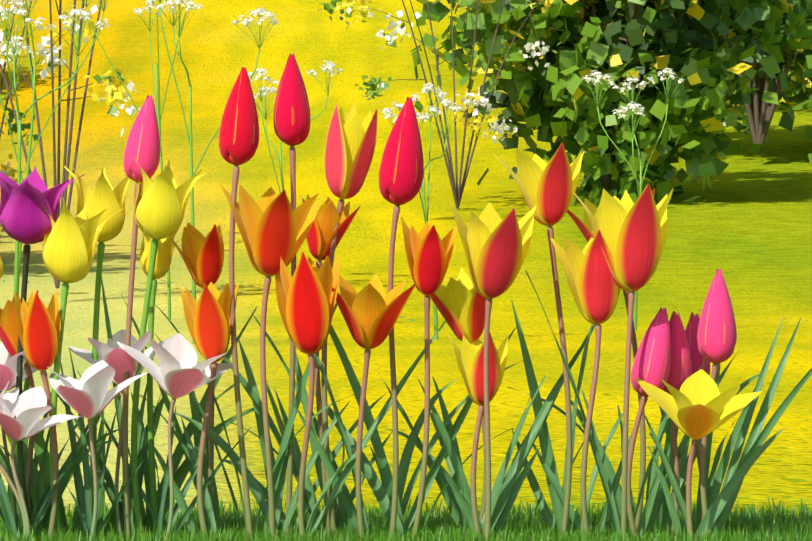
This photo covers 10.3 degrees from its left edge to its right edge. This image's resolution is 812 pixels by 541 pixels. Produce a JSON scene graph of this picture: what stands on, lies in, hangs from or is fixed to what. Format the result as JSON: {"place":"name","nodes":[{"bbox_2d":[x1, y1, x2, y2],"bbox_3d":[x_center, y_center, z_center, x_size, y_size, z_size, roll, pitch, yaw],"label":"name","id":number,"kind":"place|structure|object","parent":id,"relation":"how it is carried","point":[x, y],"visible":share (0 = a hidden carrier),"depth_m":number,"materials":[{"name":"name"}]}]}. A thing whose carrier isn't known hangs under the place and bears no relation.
{"place":"outdoors","nodes":[
{"label":"outdoors","id":0,"kind":"place"},
{"bbox_2d":[0,0,811,530],"bbox_3d":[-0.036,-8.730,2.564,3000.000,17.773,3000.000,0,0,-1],"label":"ground","id":1,"kind":"structure","parent":0,"point":[744,222],"depth_m":19.23,"materials":[{"name":"yellow plant"}]},
{"bbox_2d":[0,226,2,527],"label":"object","id":2,"kind":"object","parent":1,"relation":"on","point":[1,268],"visible":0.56,"depth_m":2.57,"materials":[{"name":"plant"}]},
{"bbox_2d":[0,381,25,536],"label":"tulip","id":3,"kind":"object","parent":1,"relation":"on","point":[11,396],"visible":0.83,"depth_m":2.54,"materials":[{"name":"white plant"}]},
{"bbox_2d":[0,0,38,182],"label":"shrub","id":4,"kind":"object","parent":1,"relation":"on","point":[12,171],"visible":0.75,"depth_m":18.50,"materials":[{"name":"green plant"}]},
{"bbox_2d":[0,290,38,539],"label":"tulip","id":5,"kind":"object","parent":1,"relation":"on","point":[8,332],"visible":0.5,"depth_m":2.57,"materials":[{"name":"orange plant"}]},
{"bbox_2d":[0,42,39,281],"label":"cow parsley","id":6,"kind":"object","parent":1,"relation":"on","point":[24,48],"visible":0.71,"depth_m":13.52,"materials":[{"name":"white plant"}]},
{"bbox_2d":[0,342,61,528],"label":"tulip","id":7,"kind":"object","parent":1,"relation":"on","point":[8,367],"visible":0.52,"depth_m":2.58,"materials":[{"name":"white plant"}]},
{"bbox_2d":[15,289,60,540],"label":"tulip","id":8,"kind":"object","parent":1,"relation":"on","point":[38,321],"visible":0.96,"depth_m":2.54,"materials":[{"name":"orange plant"}]},
{"bbox_2d":[0,386,82,539],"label":"tulip","id":9,"kind":"object","parent":1,"relation":"on","point":[24,414],"visible":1,"depth_m":2.53,"materials":[{"name":"white plant"}]},
{"bbox_2d":[0,167,84,524],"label":"purple tulip","id":10,"kind":"object","parent":1,"relation":"on","point":[25,218],"visible":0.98,"depth_m":2.55,"materials":[{"name":"purple plant"}]},
{"bbox_2d":[5,411,102,534],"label":"tulip leaves","id":11,"kind":"object","parent":1,"relation":"on","point":[10,440],"visible":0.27,"depth_m":2.59,"materials":[{"name":"green plant"}]},
{"bbox_2d":[0,0,109,295],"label":"cow parsley","id":12,"kind":"object","parent":1,"relation":"on","point":[21,11],"visible":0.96,"depth_m":8.53,"materials":[{"name":"green plant"}]},
{"bbox_2d":[0,0,112,295],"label":"cow parsley","id":13,"kind":"object","parent":1,"relation":"on","point":[33,74],"visible":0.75,"depth_m":11.05,"materials":[{"name":"green plant"}]},
{"bbox_2d":[0,0,140,288],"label":"flowering shrub","id":14,"kind":"object","parent":1,"relation":"on","point":[117,92],"visible":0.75,"depth_m":15.03,"materials":[{"name":"brown plant"}]},
{"bbox_2d":[0,348,162,539],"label":"tulip leaves","id":15,"kind":"object","parent":1,"relation":"on","point":[40,507],"visible":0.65,"depth_m":2.56,"materials":[{"name":"green plant"}]},
{"bbox_2d":[42,198,123,539],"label":"tulip","id":16,"kind":"object","parent":1,"relation":"on","point":[69,246],"visible":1,"depth_m":2.54,"materials":[{"name":"yellow plant"}]},
{"bbox_2d":[64,166,130,534],"bbox_3d":[-0.174,0.050,2.580,0.046,0.220,0.048,0,0,-1],"label":"tulip","id":17,"kind":"object","parent":1,"relation":"on","point":[102,195],"visible":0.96,"depth_m":2.58,"materials":[{"name":"yellow plant"}]},
{"bbox_2d":[48,360,150,540],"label":"tulip","id":18,"kind":"object","parent":1,"relation":"on","point":[88,396],"visible":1,"depth_m":2.53,"materials":[{"name":"white plant"}]},
{"bbox_2d":[69,329,166,538],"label":"tulip","id":19,"kind":"object","parent":1,"relation":"on","point":[116,357],"visible":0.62,"depth_m":2.57,"materials":[{"name":"white plant"}]},
{"bbox_2d":[6,377,253,536],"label":"tulip leaves","id":20,"kind":"object","parent":1,"relation":"on","point":[181,473],"visible":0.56,"depth_m":2.61,"materials":[{"name":"green plant"}]},
{"bbox_2d":[81,0,188,319],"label":"cow parsley","id":21,"kind":"object","parent":1,"relation":"on","point":[150,3],"visible":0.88,"depth_m":13.04,"materials":[{"name":"green plant"}]},
{"bbox_2d":[122,95,159,540],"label":"pink tulip","id":22,"kind":"object","parent":1,"relation":"on","point":[142,147],"visible":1,"depth_m":2.56,"materials":[{"name":"pink plant"}]},
{"bbox_2d":[139,229,181,536],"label":"tulip","id":23,"kind":"object","parent":1,"relation":"on","point":[166,247],"visible":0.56,"depth_m":2.59,"materials":[{"name":"yellow plant"}]},
{"bbox_2d":[77,370,250,537],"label":"tulip leaves","id":24,"kind":"object","parent":1,"relation":"on","point":[161,519],"visible":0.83,"depth_m":2.57,"materials":[{"name":"green plant"}]},
{"bbox_2d":[131,158,214,537],"bbox_3d":[-0.135,0.046,2.565,0.047,0.229,0.050,0,0,45],"label":"tulip","id":25,"kind":"object","parent":1,"relation":"on","point":[160,209],"visible":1,"depth_m":2.56,"materials":[{"name":"yellow plant"}]},
{"bbox_2d":[117,333,232,538],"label":"tulip","id":26,"kind":"object","parent":1,"relation":"on","point":[179,372],"visible":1,"depth_m":2.54,"materials":[{"name":"white plant"}]},
{"bbox_2d":[169,219,225,530],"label":"tulip","id":27,"kind":"object","parent":1,"relation":"on","point":[202,255],"visible":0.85,"depth_m":2.58,"materials":[{"name":"orange plant"}]},
{"bbox_2d":[179,282,239,537],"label":"tulip","id":28,"kind":"object","parent":1,"relation":"on","point":[207,316],"visible":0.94,"depth_m":2.55,"materials":[{"name":"orange plant"}]},
{"bbox_2d":[149,0,278,343],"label":"cow parsley","id":29,"kind":"object","parent":1,"relation":"on","point":[247,22],"visible":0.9,"depth_m":10.07,"materials":[{"name":"green plant"}]},
{"bbox_2d":[218,67,258,540],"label":"red tulip","id":30,"kind":"object","parent":1,"relation":"on","point":[238,137],"visible":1,"depth_m":2.55,"materials":[{"name":"red plant"}]},
{"bbox_2d":[219,184,325,536],"bbox_3d":[-0.075,0.056,2.541,0.060,0.209,0.061,0,0,-1],"label":"tulip","id":31,"kind":"object","parent":1,"relation":"on","point":[273,227],"visible":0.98,"depth_m":2.54,"materials":[{"name":"orange plant"}]},
{"bbox_2d":[273,54,309,537],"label":"red tulip","id":32,"kind":"object","parent":1,"relation":"on","point":[291,119],"visible":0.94,"depth_m":2.58,"materials":[{"name":"red plant"}]},
{"bbox_2d":[247,60,343,312],"bbox_3d":[-0.323,-0.189,12.081,0.339,0.747,0.238,0,0,38],"label":"cow parsley","id":33,"kind":"object","parent":1,"relation":"on","point":[313,73],"visible":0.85,"depth_m":12.07,"materials":[{"name":"white plant"}]},
{"bbox_2d":[275,251,340,539],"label":"tulip","id":34,"kind":"object","parent":1,"relation":"on","point":[306,295],"visible":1,"depth_m":2.53,"materials":[{"name":"red plant"}]},
{"bbox_2d":[301,194,359,536],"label":"tulip","id":35,"kind":"object","parent":1,"relation":"on","point":[320,235],"visible":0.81,"depth_m":2.59,"materials":[{"name":"orange plant"}]},
{"bbox_2d":[173,309,513,539],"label":"tulip leaves","id":36,"kind":"object","parent":1,"relation":"on","point":[341,496],"visible":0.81,"depth_m":2.59,"materials":[{"name":"green plant"}]},
{"bbox_2d":[321,104,376,534],"bbox_3d":[-0.031,0.032,2.582,0.027,0.256,0.029,0,0,-29],"label":"tulip","id":37,"kind":"object","parent":1,"relation":"on","point":[350,143],"visible":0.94,"depth_m":2.58,"materials":[{"name":"plant"}]},
{"bbox_2d":[332,274,415,539],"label":"tulip","id":38,"kind":"object","parent":1,"relation":"on","point":[371,310],"visible":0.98,"depth_m":2.55,"materials":[{"name":"orange plant"}]},
{"bbox_2d":[0,294,776,537],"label":"tulip leaves","id":39,"kind":"object","parent":1,"relation":"on","point":[191,453],"visible":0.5,"depth_m":2.61,"materials":[{"name":"green plant"}]},
{"bbox_2d":[379,97,423,536],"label":"red tulip","id":40,"kind":"object","parent":1,"relation":"on","point":[401,170],"visible":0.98,"depth_m":2.57,"materials":[{"name":"red plant"}]},
{"bbox_2d":[382,83,464,339],"bbox_3d":[0.045,-0.130,10.568,0.189,0.629,0.298,0,0,28],"label":"cow parsley","id":41,"kind":"object","parent":1,"relation":"on","point":[425,90],"visible":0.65,"depth_m":10.56,"materials":[{"name":"white plant"}]},
{"bbox_2d":[400,216,456,540],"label":"tulip","id":42,"kind":"object","parent":1,"relation":"on","point":[428,251],"visible":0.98,"depth_m":2.56,"materials":[{"name":"plant"}]},
{"bbox_2d":[318,0,560,208],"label":"flowering shrub","id":43,"kind":"object","parent":1,"relation":"on","point":[381,86],"visible":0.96,"depth_m":21.59,"materials":[{"name":"brown plant"}]},
{"bbox_2d":[89,278,800,537],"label":"tulip leaves","id":44,"kind":"object","parent":1,"relation":"on","point":[654,501],"visible":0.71,"depth_m":2.60,"materials":[{"name":"green plant"}]},
{"bbox_2d":[429,267,485,521],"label":"tulip","id":45,"kind":"object","parent":1,"relation":"on","point":[460,302],"visible":0.62,"depth_m":2.58,"materials":[{"name":"yellow plant"}]},
{"bbox_2d":[446,3,509,85],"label":"hazel shrub","id":46,"kind":"object","parent":1,"relation":"on","point":[479,51],"depth_m":33.10,"materials":[{"name":"green plant"}]},
{"bbox_2d":[448,332,508,539],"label":"tulip","id":47,"kind":"object","parent":1,"relation":"on","point":[470,359],"visible":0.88,"depth_m":2.56,"materials":[{"name":"plant"}]},
{"bbox_2d":[449,199,535,538],"bbox_3d":[0.049,0.060,2.538,0.050,0.201,0.051,0,0,-1],"label":"tulip","id":48,"kind":"object","parent":1,"relation":"on","point":[496,247],"visible":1,"depth_m":2.54,"materials":[{"name":"yellow plant"}]},
{"bbox_2d":[494,143,583,534],"bbox_3d":[0.077,0.044,2.577,0.053,0.233,0.050,0,0,-1],"label":"tulip","id":49,"kind":"object","parent":1,"relation":"on","point":[546,189],"visible":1,"depth_m":2.57,"materials":[{"name":"plant"}]},
{"bbox_2d":[377,270,707,537],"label":"tulip leaves","id":50,"kind":"object","parent":1,"relation":"on","point":[456,492],"visible":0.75,"depth_m":2.59,"materials":[{"name":"green plant"}]},
{"bbox_2d":[551,230,620,536],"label":"tulip","id":51,"kind":"object","parent":1,"relation":"on","point":[595,288],"visible":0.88,"depth_m":2.55,"materials":[{"name":"red plant"}]},
{"bbox_2d":[507,387,684,514],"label":"tulip leaves","id":52,"kind":"object","parent":1,"relation":"on","point":[577,425],"visible":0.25,"depth_m":2.62,"materials":[{"name":"green plant"}]},
{"bbox_2d":[386,0,811,205],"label":"hazel shrub","id":53,"kind":"object","parent":1,"relation":"on","point":[619,41],"visible":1,"depth_m":22.74,"materials":[{"name":"green plant"}]},
{"bbox_2d":[567,188,654,530],"bbox_3d":[0.114,0.057,2.601,0.056,0.208,0.055,0,0,-1],"label":"tulip","id":54,"kind":"object","parent":1,"relation":"on","point":[587,230],"visible":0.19,"depth_m":2.59,"materials":[{"name":"plant"}]},
{"bbox_2d":[572,184,673,536],"bbox_3d":[0.123,0.056,2.549,0.057,0.209,0.055,0,0,-1],"label":"tulip","id":55,"kind":"object","parent":1,"relation":"on","point":[634,236],"visible":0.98,"depth_m":2.54,"materials":[{"name":"plant"}]},
{"bbox_2d":[581,68,683,329],"bbox_3d":[0.578,-0.169,11.547,0.214,0.708,0.237,0,0,42],"label":"cow parsley","id":56,"kind":"object","parent":1,"relation":"on","point":[634,106],"visible":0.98,"depth_m":11.54,"materials":[{"name":"green plant"}]},
{"bbox_2d":[627,307,670,540],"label":"pink tulip","id":57,"kind":"object","parent":1,"relation":"on","point":[651,362],"visible":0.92,"depth_m":2.56,"materials":[{"name":"pink plant"}]},
{"bbox_2d":[662,311,691,535],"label":"pink tulip","id":58,"kind":"object","parent":1,"relation":"on","point":[680,368],"visible":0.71,"depth_m":2.58,"materials":[{"name":"pink plant"}]},
{"bbox_2d":[685,312,709,520],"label":"pink tulip","id":59,"kind":"object","parent":1,"relation":"on","point":[697,358],"visible":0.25,"depth_m":2.60,"materials":[{"name":"pink plant"}]},
{"bbox_2d":[636,369,761,540],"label":"tulip","id":60,"kind":"object","parent":1,"relation":"on","point":[698,405],"visible":1,"depth_m":2.54,"materials":[{"name":"yellow plant"}]},
{"bbox_2d":[697,269,736,537],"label":"pink tulip","id":61,"kind":"object","parent":1,"relation":"on","point":[717,335],"visible":0.94,"depth_m":2.57,"materials":[{"name":"pink plant"}]},
{"bbox_2d":[642,368,811,539],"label":"tulip leaves","id":62,"kind":"object","parent":1,"relation":"on","point":[752,456],"visible":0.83,"depth_m":2.56,"materials":[{"name":"green plant"}]},
{"bbox_2d":[686,38,811,107],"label":"hazel shrub","id":63,"kind":"object","parent":1,"relation":"on","point":[796,81],"depth_m":31.50,"materials":[{"name":"green plant"}]},
{"bbox_2d":[714,0,811,165],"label":"hazel shrub","id":64,"kind":"object","parent":1,"relation":"on","point":[758,117],"visible":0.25,"depth_m":26.54,"materials":[{"name":"green plant"}]},
{"bbox_2d":[0,496,811,540],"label":"lawn grass","id":65,"kind":"structure","parent":0,"point":[528,525],"depth_m":2.57,"materials":[{"name":"green plant"}]}
]}

